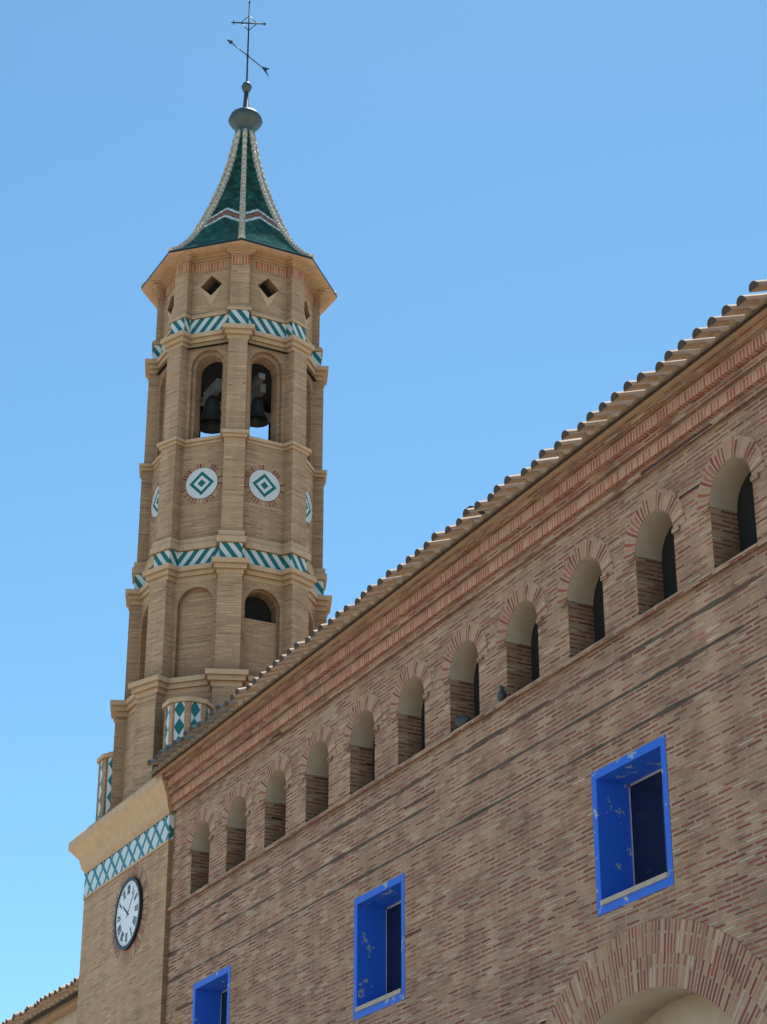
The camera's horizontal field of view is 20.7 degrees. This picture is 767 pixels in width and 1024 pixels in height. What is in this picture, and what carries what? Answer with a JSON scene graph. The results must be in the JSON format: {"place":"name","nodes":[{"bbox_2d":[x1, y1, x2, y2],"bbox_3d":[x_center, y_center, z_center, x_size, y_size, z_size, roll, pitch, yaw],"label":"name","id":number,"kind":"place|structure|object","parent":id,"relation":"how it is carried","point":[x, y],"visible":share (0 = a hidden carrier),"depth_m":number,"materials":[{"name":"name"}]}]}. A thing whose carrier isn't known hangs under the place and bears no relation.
{"place":"outdoors","nodes":[
{"label":"outdoors","id":0,"kind":"place"},
{"bbox_2d":[30,996,77,1023],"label":"building wall","id":1,"kind":"structure","parent":0,"point":[65,1013],"depth_m":50.34,"materials":[{"name":"beige paint"}]},
{"bbox_2d":[0,977,78,1023],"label":"building roof","id":2,"kind":"structure","parent":1,"relation":"on","point":[49,1002],"depth_m":50.51,"materials":[{"name":"brown tile"}]},
{"bbox_2d":[0,0,766,1022],"label":"sky","id":3,"kind":"structure","parent":0,"point":[514,211],"materials":[{"name":"blue"}]},
{"bbox_2d":[154,303,766,1023],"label":"nave wall","id":4,"kind":"structure","parent":0,"point":[596,603],"depth_m":31.27,"materials":[{"name":"brown brick"}]},
{"bbox_2d":[192,735,673,1023],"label":"windows","id":5,"kind":"structure","parent":4,"relation":"in","point":[632,833],"depth_m":29.43,"materials":[{"name":"paint"}]},
{"bbox_2d":[147,280,766,776],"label":"nave roof tiles","id":6,"kind":"object","parent":4,"relation":"on","point":[643,386],"visible":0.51,"depth_m":32.71,"materials":[{"name":"brown tile"}]},
{"bbox_2d":[466,506,487,513],"bbox_3d":[1.532,-0.072,33.349,0.490,0.240,0.150,18,-31,-33],"label":"pigeon","id":7,"kind":"object","parent":6,"relation":"on","point":[481,512],"visible":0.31,"depth_m":33.30,"materials":[{"name":"grey"}]},
{"bbox_2d":[454,715,471,726],"bbox_3d":[1.301,3.291,33.352,0.490,0.240,0.150,-22,-33,38],"label":"pigeon","id":8,"kind":"object","parent":4,"relation":"on","point":[461,721],"visible":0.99,"depth_m":33.33,"materials":[{"name":"grey"}]},
{"bbox_2d":[497,685,505,701],"bbox_3d":[1.823,2.852,32.437,0.150,0.240,0.490,-1,-26,2],"label":"pigeon","id":9,"kind":"object","parent":4,"relation":"on","point":[501,695],"visible":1,"depth_m":32.28,"materials":[{"name":"grey"}]},
{"label":"ground","id":10,"kind":"structure","parent":0,"visible":0},
{"bbox_2d":[68,244,331,1023],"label":"tower","id":11,"kind":"structure","parent":10,"relation":"on","point":[226,597],"depth_m":48.87,"materials":[{"name":"brick"}]},
{"bbox_2d":[112,864,147,963],"bbox_3d":[-5.467,8.602,45.013,0.070,2.120,2.120,13,-28,-24],"label":"clock","id":12,"kind":"object","parent":11,"relation":"attached to","point":[129,914],"visible":1,"depth_m":44.91,"materials":[{"name":"white"}]},
{"bbox_2d":[95,695,214,821],"bbox_3d":[-3.380,6.160,47.978,5.133,1.830,5.133,13,-28,-24],"label":"balustrade","id":13,"kind":"object","parent":11,"relation":"attached to","point":[182,714],"visible":0.19,"depth_m":45.45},
{"bbox_2d":[199,373,270,433],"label":"bells","id":14,"kind":"object","parent":11,"relation":"in","point":[210,418],"visible":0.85,"depth_m":51.19,"materials":[{"name":"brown metal"}]},
{"bbox_2d":[141,81,337,315],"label":"spire","id":15,"kind":"structure","parent":11,"relation":"on","point":[241,209],"depth_m":53.51,"materials":[{"name":"tile"}]},
{"bbox_2d":[226,0,268,81],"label":"weather vane","id":16,"kind":"object","parent":15,"relation":"on","point":[265,69],"visible":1,"depth_m":57.23,"materials":[{"name":"grey metal"}]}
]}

